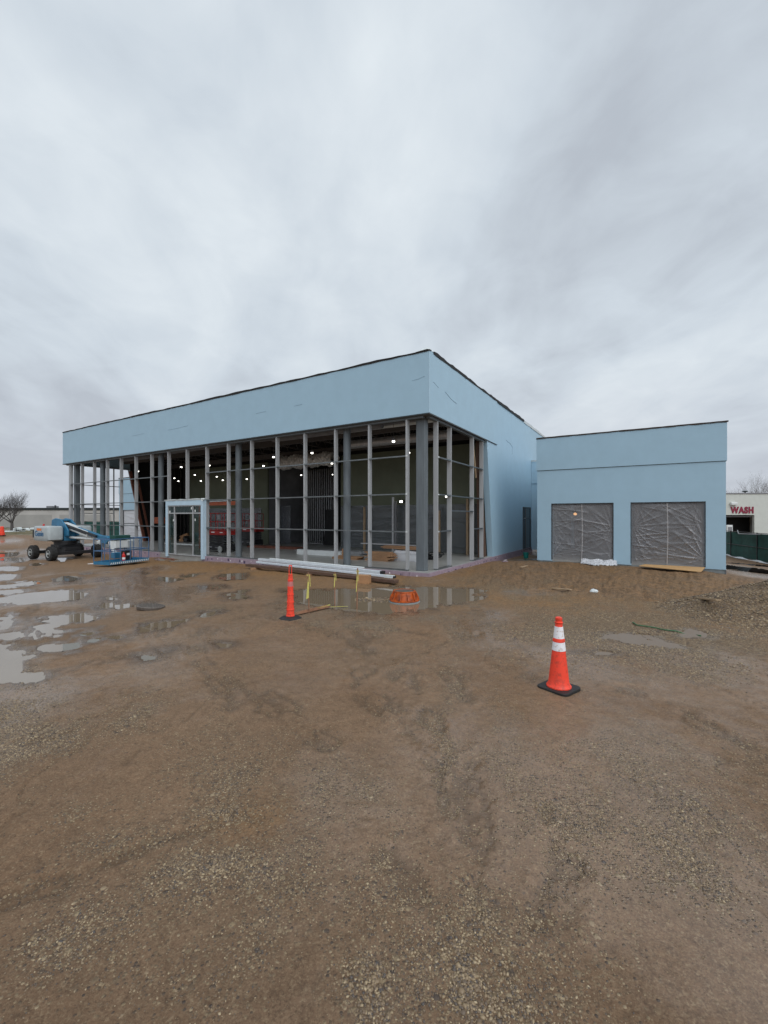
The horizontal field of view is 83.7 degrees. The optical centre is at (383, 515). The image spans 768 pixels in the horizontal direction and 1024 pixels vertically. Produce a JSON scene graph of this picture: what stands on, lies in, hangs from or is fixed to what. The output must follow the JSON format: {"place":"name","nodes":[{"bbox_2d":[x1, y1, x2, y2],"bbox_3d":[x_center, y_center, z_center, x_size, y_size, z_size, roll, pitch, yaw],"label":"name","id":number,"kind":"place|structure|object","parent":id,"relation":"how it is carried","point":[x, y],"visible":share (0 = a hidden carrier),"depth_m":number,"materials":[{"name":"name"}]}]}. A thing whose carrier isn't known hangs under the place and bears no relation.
{"place":"outdoors","nodes":[
{"label":"outdoors","id":0,"kind":"place"},
{"bbox_2d":[0,528,767,1023],"bbox_3d":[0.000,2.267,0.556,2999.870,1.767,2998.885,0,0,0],"label":"ground","id":1,"kind":"structure","parent":0,"point":[696,962],"depth_m":3.35,"materials":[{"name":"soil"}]},
{"bbox_2d":[0,526,5,535],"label":"traffic barrel","id":2,"kind":"object","parent":1,"relation":"on","point":[2,531],"visible":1,"depth_m":37.90,"materials":[{"name":"plastic"}]},
{"bbox_2d":[0,574,16,580],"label":"puddle","id":3,"kind":"object","parent":1,"relation":"on","point":[7,577],"visible":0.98,"depth_m":16.60,"materials":[{"name":"grey liquid"}]},
{"bbox_2d":[0,566,18,570],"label":"puddle","id":4,"kind":"object","parent":1,"relation":"on","point":[11,568],"visible":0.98,"depth_m":19.67,"materials":[{"name":"grey liquid"}]},
{"bbox_2d":[0,551,19,556],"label":"puddle","id":5,"kind":"object","parent":1,"relation":"on","point":[7,553],"visible":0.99,"depth_m":28.89,"materials":[{"name":"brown liquid"}]},
{"bbox_2d":[0,495,22,520],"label":"bare tree","id":6,"kind":"object","parent":1,"relation":"on","point":[1,507],"visible":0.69,"depth_m":75.44,"materials":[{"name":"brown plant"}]},
{"bbox_2d":[0,589,23,594],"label":"puddle","id":7,"kind":"object","parent":1,"relation":"on","point":[7,592],"visible":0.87,"depth_m":12.43,"materials":[{"name":"grey liquid"}]},
{"bbox_2d":[0,557,24,561],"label":"puddle","id":8,"kind":"object","parent":1,"relation":"on","point":[16,559],"visible":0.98,"depth_m":24.08,"materials":[{"name":"grey liquid"}]},
{"bbox_2d":[0,491,29,530],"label":"bare tree","id":9,"kind":"object","parent":1,"relation":"on","point":[17,505],"visible":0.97,"depth_m":75.08,"materials":[{"name":"grey plant"}]},
{"bbox_2d":[0,614,29,639],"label":"puddle","id":10,"kind":"object","parent":1,"relation":"on","point":[6,622],"visible":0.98,"depth_m":7.97,"materials":[{"name":"grey liquid"}]},
{"bbox_2d":[5,527,33,531],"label":"pipe pile","id":11,"kind":"object","parent":1,"relation":"on","point":[18,529],"visible":0.98,"depth_m":61.76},
{"bbox_2d":[0,581,40,588],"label":"puddle","id":12,"kind":"object","parent":1,"relation":"on","point":[30,583],"visible":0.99,"depth_m":13.98,"materials":[{"name":"grey liquid"}]},
{"bbox_2d":[0,644,44,683],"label":"puddle","id":13,"kind":"object","parent":1,"relation":"on","point":[11,667],"visible":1,"depth_m":6.07,"materials":[{"name":"grey liquid"}]},
{"bbox_2d":[0,590,87,605],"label":"puddle","id":14,"kind":"object","parent":1,"relation":"on","point":[41,597],"visible":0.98,"depth_m":11.40,"materials":[{"name":"grey liquid"}]},
{"bbox_2d":[22,643,79,657],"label":"puddle","id":15,"kind":"object","parent":1,"relation":"on","point":[54,647],"visible":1,"depth_m":7.09,"materials":[{"name":"grey liquid"}]},
{"bbox_2d":[0,505,118,527],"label":"warehouse","id":16,"kind":"structure","parent":1,"relation":"on","point":[31,517],"depth_m":94.94,"materials":[{"name":"grey paint"}]},
{"bbox_2d":[28,612,98,639],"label":"puddle","id":17,"kind":"object","parent":1,"relation":"on","point":[54,622],"visible":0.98,"depth_m":8.80,"materials":[{"name":"grey liquid"}]},
{"bbox_2d":[56,576,77,581],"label":"puddle","id":18,"kind":"object","parent":1,"relation":"on","point":[69,578],"visible":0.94,"depth_m":15.58,"materials":[{"name":"grey liquid"}]},
{"bbox_2d":[80,632,94,635],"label":"puddle","id":19,"kind":"object","parent":1,"relation":"on","point":[88,634],"visible":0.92,"depth_m":7.86,"materials":[{"name":"grey liquid"}]},
{"bbox_2d":[27,518,148,564],"bbox_3d":[-15.671,1.270,22.827,8.804,2.299,3.013,0,0,30],"label":"boom lift","id":20,"kind":"object","parent":1,"relation":"on","point":[65,535],"visible":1,"depth_m":23.36,"materials":[{"name":"metal"}]},
{"bbox_2d":[80,521,118,535],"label":"screened fence","id":21,"kind":"object","parent":1,"relation":"on","point":[116,530],"visible":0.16,"depth_m":52.00,"materials":[{"name":"green fabric"}]},
{"bbox_2d":[87,636,116,642],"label":"puddle","id":22,"kind":"object","parent":1,"relation":"on","point":[93,640],"visible":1,"depth_m":7.54,"materials":[{"name":"grey liquid"}]},
{"bbox_2d":[106,596,117,599],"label":"puddle","id":23,"kind":"object","parent":1,"relation":"on","point":[111,598],"visible":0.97,"depth_m":11.26,"materials":[{"name":"grey liquid"}]},
{"bbox_2d":[96,536,140,542],"bbox_3d":[-24.734,2.170,40.000,4.614,0.660,1.000,0,0,0],"label":"board pile","id":24,"kind":"object","parent":1,"relation":"on","point":[98,541],"visible":0.26,"depth_m":39.60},
{"bbox_2d":[100,602,152,608],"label":"puddle","id":25,"kind":"object","parent":1,"relation":"on","point":[111,604],"visible":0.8,"depth_m":10.32,"materials":[{"name":"grey liquid"}]},
{"bbox_2d":[118,477,142,540],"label":"wing","id":26,"kind":"structure","parent":1,"relation":"on","point":[127,494],"depth_m":41.40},
{"bbox_2d":[124,510,141,536],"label":"plastic sheet","id":27,"kind":"object","parent":26,"relation":"attached to","point":[128,518],"visible":0.26,"depth_m":41.25,"materials":[{"name":"grey plastic"}]},
{"bbox_2d":[136,603,164,610],"bbox_3d":[-5.437,2.119,10.005,0.598,0.132,0.599,0,0,0],"label":"manhole cover","id":28,"kind":"object","parent":1,"relation":"on","point":[149,606],"visible":0.99,"depth_m":9.86,"materials":[{"name":"metal"}]},
{"bbox_2d":[138,652,162,658],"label":"puddle","id":29,"kind":"object","parent":1,"relation":"on","point":[147,657],"visible":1,"depth_m":6.58,"materials":[{"name":"grey liquid"}]},
{"bbox_2d":[139,619,188,632],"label":"puddle","id":30,"kind":"object","parent":1,"relation":"on","point":[158,625],"visible":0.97,"depth_m":8.51,"materials":[{"name":"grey liquid"}]},
{"bbox_2d":[158,577,181,581],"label":"puddle","id":31,"kind":"object","parent":1,"relation":"on","point":[165,579],"visible":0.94,"depth_m":15.07,"materials":[{"name":"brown liquid"}]},
{"bbox_2d":[156,558,190,561],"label":"puddle","id":32,"kind":"object","parent":1,"relation":"on","point":[162,559],"visible":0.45,"depth_m":22.67,"materials":[{"name":"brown liquid"}]},
{"bbox_2d":[182,574,197,577],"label":"puddle","id":33,"kind":"object","parent":1,"relation":"on","point":[190,575],"visible":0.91,"depth_m":16.30,"materials":[{"name":"brown liquid"}]},
{"bbox_2d":[200,611,215,616],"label":"puddle","id":34,"kind":"object","parent":1,"relation":"on","point":[208,614],"visible":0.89,"depth_m":9.48,"materials":[{"name":"grey liquid"}]},
{"bbox_2d":[217,643,231,647],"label":"puddle","id":35,"kind":"object","parent":1,"relation":"on","point":[223,645],"visible":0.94,"depth_m":7.18,"materials":[{"name":"brown liquid"}]},
{"bbox_2d":[218,573,246,579],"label":"puddle","id":36,"kind":"object","parent":1,"relation":"on","point":[233,576],"visible":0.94,"depth_m":15.93,"materials":[{"name":"brown liquid"}]},
{"bbox_2d":[224,590,248,599],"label":"puddle","id":37,"kind":"object","parent":1,"relation":"on","point":[239,594],"visible":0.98,"depth_m":11.80,"materials":[{"name":"brown liquid"}]},
{"bbox_2d":[279,565,301,620],"bbox_3d":[-1.993,1.623,9.130,0.434,1.155,0.434,0,0,13],"label":"channelizer post","id":38,"kind":"object","parent":1,"relation":"on","point":[289,616],"visible":0.98,"depth_m":9.07,"materials":[{"name":"orange plastic"}]},
{"bbox_2d":[62,347,544,576],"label":"showroom building","id":39,"kind":"structure","parent":1,"relation":"on","point":[460,436],"depth_m":22.47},
{"bbox_2d":[128,471,149,540],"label":"leaning timbers","id":40,"kind":"object","parent":39,"relation":"on","point":[139,513],"visible":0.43,"depth_m":34.60,"materials":[{"name":"brown wood"}]},
{"bbox_2d":[154,514,165,540],"bbox_3d":[-17.937,0.925,34.633,1.000,2.250,0.720,0,0,32],"label":"orange bin","id":41,"kind":"object","parent":39,"relation":"on","point":[155,519],"visible":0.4,"depth_m":34.83,"materials":[{"name":"metal"}]},
{"bbox_2d":[171,533,190,541],"bbox_3d":[-16.690,1.776,34.975,3.295,0.807,1.150,0,0,32],"label":"debris heap","id":42,"kind":"object","parent":39,"relation":"on","point":[183,538],"visible":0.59,"depth_m":34.63,"materials":[{"name":"cardboard"}]},
{"bbox_2d":[165,543,198,545],"bbox_3d":[-14.362,2.015,30.699,4.000,0.070,0.200,0,0,29],"label":"board","id":43,"kind":"object","parent":39,"relation":"on","point":[183,544],"visible":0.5,"depth_m":30.62,"materials":[{"name":"white paint"}]},
{"bbox_2d":[199,500,234,547],"bbox_3d":[-10.116,0.525,26.291,3.580,3.050,0.420,0,0,32],"label":"gantry","id":44,"kind":"object","parent":39,"relation":"on","point":[217,502],"visible":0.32,"depth_m":26.49,"materials":[{"name":"orange metal"}]},
{"bbox_2d":[209,513,234,552],"bbox_3d":[-9.438,0.940,24.653,1.800,2.219,0.930,0,0,32],"label":"scissor lift","id":45,"kind":"object","parent":39,"relation":"on","point":[218,545],"visible":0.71,"depth_m":24.27,"materials":[{"name":"red metal"}]},
{"bbox_2d":[198,508,260,541],"bbox_3d":[-12.219,0.700,33.445,7.496,2.600,0.091,0,0,32],"label":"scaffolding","id":46,"kind":"object","parent":39,"relation":"hanging from","point":[246,511],"visible":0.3,"depth_m":33.20,"materials":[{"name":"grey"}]},
{"bbox_2d":[242,513,263,544],"bbox_3d":[-9.248,0.940,29.560,1.800,2.219,0.930,0,0,28],"label":"scissor lift","id":47,"kind":"object","parent":39,"relation":"on","point":[246,537],"visible":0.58,"depth_m":29.35,"materials":[{"name":"red metal"}]},
{"bbox_2d":[247,545,302,549],"bbox_3d":[-6.948,1.992,27.432,4.240,0.113,0.792,0,0,28],"label":"plank pile","id":48,"kind":"object","parent":39,"relation":"on","point":[274,547],"visible":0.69,"depth_m":27.22,"materials":[{"name":"brown wood"}]},
{"bbox_2d":[280,506,290,543],"bbox_3d":[-7.331,0.640,31.696,1.055,2.780,0.112,0,0,32],"label":"door","id":49,"kind":"structure","parent":39,"relation":"hanging from","point":[285,521],"depth_m":31.66,"materials":[{"name":"grey"}]},
{"bbox_2d":[297,549,341,555],"bbox_3d":[-3.399,1.923,22.482,3.023,0.253,0.292,0,0,32],"label":"metal track bundle","id":50,"kind":"object","parent":39,"relation":"on","point":[319,552],"visible":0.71,"depth_m":22.32,"materials":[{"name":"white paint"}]},
{"bbox_2d":[323,510,333,544],"bbox_3d":[-3.820,0.800,30.165,1.100,2.500,0.060,0,0,32],"label":"black panel","id":51,"kind":"object","parent":39,"relation":"on","point":[329,535],"visible":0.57,"depth_m":30.14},
{"bbox_2d":[323,549,365,554],"bbox_3d":[-2.208,1.962,23.273,2.855,0.173,0.592,0,0,32],"label":"metal track bundle","id":52,"kind":"object","parent":39,"relation":"on","point":[358,553],"visible":0.38,"depth_m":22.65,"materials":[{"name":"grey metal"}]},
{"bbox_2d":[332,555,363,559],"bbox_3d":[-1.704,1.985,20.495,1.678,0.128,0.492,0,0,32],"label":"plank pile","id":53,"kind":"object","parent":39,"relation":"on","point":[353,557],"visible":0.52,"depth_m":20.32,"materials":[{"name":"beige wood"}]},
{"bbox_2d":[363,507,365,549],"bbox_3d":[-1.194,0.750,26.125,0.120,2.600,0.100,0,0,32],"label":"timber post","id":54,"kind":"object","parent":39,"relation":"on","point":[364,526],"visible":1,"depth_m":26.10,"materials":[{"name":"brown wood"}]},
{"bbox_2d":[364,551,397,561],"bbox_3d":[-0.156,1.850,19.716,1.553,0.398,0.542,0,0,32],"label":"lumber stack","id":55,"kind":"object","parent":39,"relation":"on","point":[383,556],"visible":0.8,"depth_m":19.40,"materials":[{"name":"beige wood"}]},
{"bbox_2d":[392,497,396,550],"bbox_3d":[0.597,0.475,25.015,0.260,3.150,0.100,0,0,32],"label":"timber post","id":56,"kind":"object","parent":39,"relation":"on","point":[394,520],"visible":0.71,"depth_m":24.98,"materials":[{"name":"grey paint"}]},
{"bbox_2d":[394,550,415,561],"bbox_3d":[1.125,1.820,19.740,1.279,0.489,0.772,0,0,32],"label":"wrapped bundle","id":57,"kind":"object","parent":39,"relation":"on","point":[401,555],"visible":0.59,"depth_m":19.50,"materials":[{"name":"grey plastic"}]},
{"bbox_2d":[381,545,415,549],"bbox_3d":[0.849,1.465,19.973,2.117,0.128,0.492,0,0,35],"label":"plank pile","id":58,"kind":"object","parent":57,"relation":"on","point":[398,547],"visible":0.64,"depth_m":19.83,"materials":[{"name":"brown wood"}]},
{"bbox_2d":[361,543,415,545],"bbox_3d":[0.288,1.360,20.497,3.369,0.038,0.192,0,0,34],"label":"board","id":59,"kind":"object","parent":58,"relation":"on","point":[389,544],"visible":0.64,"depth_m":20.40,"materials":[{"name":"grey metal"}]},
{"bbox_2d":[341,504,485,553],"bbox_3d":[1.280,0.690,25.072,9.592,2.680,0.100,0,0,32],"label":"plastic sheet","id":60,"kind":"object","parent":39,"relation":"attached to","point":[381,517],"visible":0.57,"depth_m":25.14,"materials":[{"name":"grey"}]},
{"bbox_2d":[428,552,443,559],"bbox_3d":[2.283,1.870,20.048,1.172,0.368,0.660,0,0,32],"label":"cable heap","id":61,"kind":"object","parent":39,"relation":"on","point":[430,556],"visible":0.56,"depth_m":20.07,"materials":[{"name":"black rubber"}]},
{"bbox_2d":[438,511,440,551],"bbox_3d":[2.964,0.750,23.548,0.260,2.600,0.100,0,0,32],"label":"timber post","id":62,"kind":"object","parent":39,"relation":"on","point":[439,529],"visible":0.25,"depth_m":23.48,"materials":[{"name":"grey wood"}]},
{"bbox_2d":[466,499,469,554],"bbox_3d":[4.470,0.575,22.614,0.260,2.950,0.100,0,0,32],"label":"timber post","id":63,"kind":"object","parent":39,"relation":"on","point":[467,528],"visible":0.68,"depth_m":22.61,"materials":[{"name":"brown wood"}]},
{"bbox_2d":[523,507,530,550],"bbox_3d":[9.215,0.800,27.643,0.048,2.740,1.950,0,0,32],"label":"window frame","id":64,"kind":"structure","parent":39,"relation":"in","point":[526,510],"depth_m":27.59,"materials":[{"name":"black metal"}]},
{"bbox_2d":[306,572,310,612],"bbox_3d":[-1.708,1.745,9.671,0.104,0.943,0.049,0,0,-20],"label":"survey stake","id":65,"kind":"object","parent":1,"relation":"on","point":[307,595],"visible":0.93,"depth_m":9.66,"materials":[{"name":"yellow wood"}]},
{"bbox_2d":[294,605,347,614],"bbox_3d":[-1.487,2.136,9.904,1.458,0.084,0.243,0,0,-41],"label":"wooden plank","id":66,"kind":"object","parent":1,"relation":"on","point":[312,609],"visible":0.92,"depth_m":9.82,"materials":[{"name":"brown wood"}]},
{"bbox_2d":[245,564,398,582],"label":"timber beam","id":67,"kind":"structure","parent":1,"relation":"on","point":[351,576],"depth_m":15.77,"materials":[{"name":"brown wood"}]},
{"bbox_2d":[258,558,384,573],"bbox_3d":[-2.856,1.983,17.333,7.342,0.100,0.160,0,0,39],"label":"extrusion bundle","id":68,"kind":"object","parent":67,"relation":"on","point":[327,566],"visible":0.99,"depth_m":16.84,"materials":[{"name":"grey metal"}]},
{"bbox_2d":[270,558,363,567],"bbox_3d":[-2.917,1.901,17.484,5.517,0.050,0.073,0,0,38],"label":"extrusion bundle","id":69,"kind":"object","parent":68,"relation":"on","point":[318,563],"visible":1,"depth_m":17.22,"materials":[{"name":"white paint"}]},
{"bbox_2d":[256,561,395,577],"bbox_3d":[-2.563,1.990,16.266,7.431,0.085,0.152,0,0,38],"label":"extrusion bundle","id":70,"kind":"object","parent":67,"relation":"on","point":[337,570],"visible":1,"depth_m":15.77,"materials":[{"name":"grey metal"}]},
{"bbox_2d":[334,572,335,605],"bbox_3d":[-1.191,1.812,10.408,0.064,0.904,0.049,0,0,-20],"label":"survey stake","id":71,"kind":"object","parent":1,"relation":"on","point":[334,588],"visible":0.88,"depth_m":10.40,"materials":[{"name":"brown wood"}]},
{"bbox_2d":[356,568,358,608],"bbox_3d":[-0.633,1.752,10.118,0.076,1.031,0.049,0,0,-20],"label":"survey stake","id":72,"kind":"object","parent":1,"relation":"on","point":[357,570],"visible":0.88,"depth_m":10.11,"materials":[{"name":"brown wood"}]},
{"bbox_2d":[358,574,370,583],"bbox_3d":[-0.660,2.062,14.045,0.421,0.273,0.240,0,0,22],"label":"cardboard box","id":73,"kind":"object","parent":1,"relation":"on","point":[364,578],"visible":0.86,"depth_m":13.93,"materials":[{"name":"brown cardboard"}]},
{"bbox_2d":[355,597,388,601],"bbox_3d":[-0.205,2.200,11.174,1.924,0.076,0.920,0,0,0],"label":"rubble","id":74,"kind":"object","parent":1,"relation":"on","point":[371,599],"visible":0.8,"depth_m":11.22,"materials":[{"name":"stone"}]},
{"bbox_2d":[293,587,486,614],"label":"puddle","id":75,"kind":"object","parent":1,"relation":"on","point":[431,597],"visible":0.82,"depth_m":11.41,"materials":[{"name":"brown liquid"}]},
{"bbox_2d":[389,589,419,604],"bbox_3d":[0.524,2.086,11.019,0.800,0.350,0.800,0,0,-12],"label":"manhole riser","id":76,"kind":"object","parent":1,"relation":"on","point":[404,596],"visible":0.97,"depth_m":10.77,"materials":[{"name":"plastic"}]},
{"bbox_2d":[523,552,528,558],"bbox_3d":[7.919,2.200,23.913,0.331,0.330,0.324,0,0,0],"label":"bucket","id":77,"kind":"object","parent":1,"relation":"on","point":[526,555],"visible":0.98,"depth_m":23.81,"materials":[{"name":"teal plastic"}]},
{"bbox_2d":[531,460,574,549],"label":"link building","id":78,"kind":"structure","parent":1,"relation":"on","point":[533,506],"depth_m":28.59,"materials":[{"name":"blue paint"}]},
{"bbox_2d":[537,616,580,696],"bbox_3d":[2.188,1.719,5.368,0.400,0.912,0.400,0,0,-38],"label":"traffic cone","id":79,"kind":"object","parent":1,"relation":"on","point":[557,683],"visible":1,"depth_m":5.29,"materials":[{"name":"orange plastic"}]},
{"bbox_2d":[595,651,612,654],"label":"puddle","id":80,"kind":"object","parent":1,"relation":"on","point":[603,653],"visible":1,"depth_m":6.77,"materials":[{"name":"grey liquid"}]},
{"bbox_2d":[491,581,767,692],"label":"gravel","id":81,"kind":"structure","parent":1,"relation":"on","point":[642,645],"depth_m":7.58,"materials":[{"name":"grey gravel"}]},
{"bbox_2d":[536,420,728,573],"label":"garage wing","id":82,"kind":"structure","parent":1,"relation":"on","point":[623,487],"depth_m":19.11,"materials":[{"name":"blue paint"}]},
{"bbox_2d":[581,504,616,565],"bbox_3d":[8.862,0.795,19.142,2.725,2.690,0.906,0,0,32],"label":"plastic sheet","id":83,"kind":"object","parent":82,"relation":"on","point":[598,562],"visible":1,"depth_m":19.00,"materials":[{"name":"white plastic"}]},
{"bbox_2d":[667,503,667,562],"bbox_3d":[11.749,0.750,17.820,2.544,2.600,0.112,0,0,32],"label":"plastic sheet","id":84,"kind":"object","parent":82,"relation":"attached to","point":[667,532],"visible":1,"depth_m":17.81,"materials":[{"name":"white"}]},
{"bbox_2d":[600,633,685,648],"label":"puddle","id":85,"kind":"object","parent":1,"relation":"on","point":[637,639],"visible":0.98,"depth_m":7.47,"materials":[{"name":"grey liquid"}]},
{"bbox_2d":[632,622,700,635],"bbox_3d":[5.319,2.159,8.147,0.228,0.067,1.172,0,0,-41],"label":"green strap","id":86,"kind":"object","parent":1,"relation":"on","point":[660,628],"visible":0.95,"depth_m":8.13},
{"bbox_2d":[640,564,704,571],"bbox_3d":[11.856,2.074,17.340,1.406,0.062,2.273,0,0,-30],"label":"plywood sheet","id":87,"kind":"object","parent":1,"relation":"on","point":[692,569],"visible":1,"depth_m":17.15,"materials":[{"name":"beige wood"}]},
{"bbox_2d":[680,628,706,637],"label":"puddle","id":88,"kind":"object","parent":1,"relation":"on","point":[689,632],"visible":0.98,"depth_m":7.91,"materials":[{"name":"grey liquid"}]},
{"bbox_2d":[682,596,720,600],"bbox_3d":[7.457,1.944,10.140,0.100,0.426,2.676,0,0,23],"label":"plank","id":89,"kind":"object","parent":1,"relation":"on","point":[704,598],"visible":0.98,"depth_m":9.44,"materials":[{"name":"brown wood"}]},
{"bbox_2d":[655,579,767,634],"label":"gravel pile","id":90,"kind":"object","parent":1,"relation":"on","point":[714,602],"visible":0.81,"depth_m":9.17,"materials":[{"name":"gravel"}]},
{"bbox_2d":[726,525,732,531],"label":"pay kiosk","id":91,"kind":"object","parent":1,"relation":"on","point":[729,528],"visible":0.37,"depth_m":42.80,"materials":[{"name":"white paint"}]},
{"bbox_2d":[726,490,767,533],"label":"building","id":92,"kind":"structure","parent":1,"relation":"on","point":[746,512],"depth_m":45.82,"materials":[{"name":"paint"}]},
{"bbox_2d":[726,530,767,562],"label":"screened fence","id":93,"kind":"object","parent":1,"relation":"on","point":[749,546],"visible":0.67,"depth_m":28.62,"materials":[{"name":"green fabric"}]},
{"bbox_2d":[726,565,767,573],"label":"silt barrier","id":94,"kind":"object","parent":1,"relation":"on","point":[755,570],"visible":0.89,"depth_m":19.63,"materials":[{"name":"black fabric"}]},
{"bbox_2d":[726,475,767,492],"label":"bare tree","id":95,"kind":"object","parent":1,"relation":"on","point":[765,484],"visible":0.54,"depth_m":61.95,"materials":[{"name":"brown plant"}]},
{"bbox_2d":[726,554,767,563],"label":"snow strip","id":96,"kind":"object","parent":1,"relation":"on","point":[747,559],"visible":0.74,"depth_m":28.51,"materials":[{"name":"white snow"}]},
{"bbox_2d":[731,562,767,566],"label":"silt barrier","id":97,"kind":"object","parent":1,"relation":"on","point":[751,564],"visible":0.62,"depth_m":23.05,"materials":[{"name":"black fabric"}]},
{"bbox_2d":[0,0,767,507],"label":"sky","id":98,"kind":"structure","parent":0,"point":[562,202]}
]}

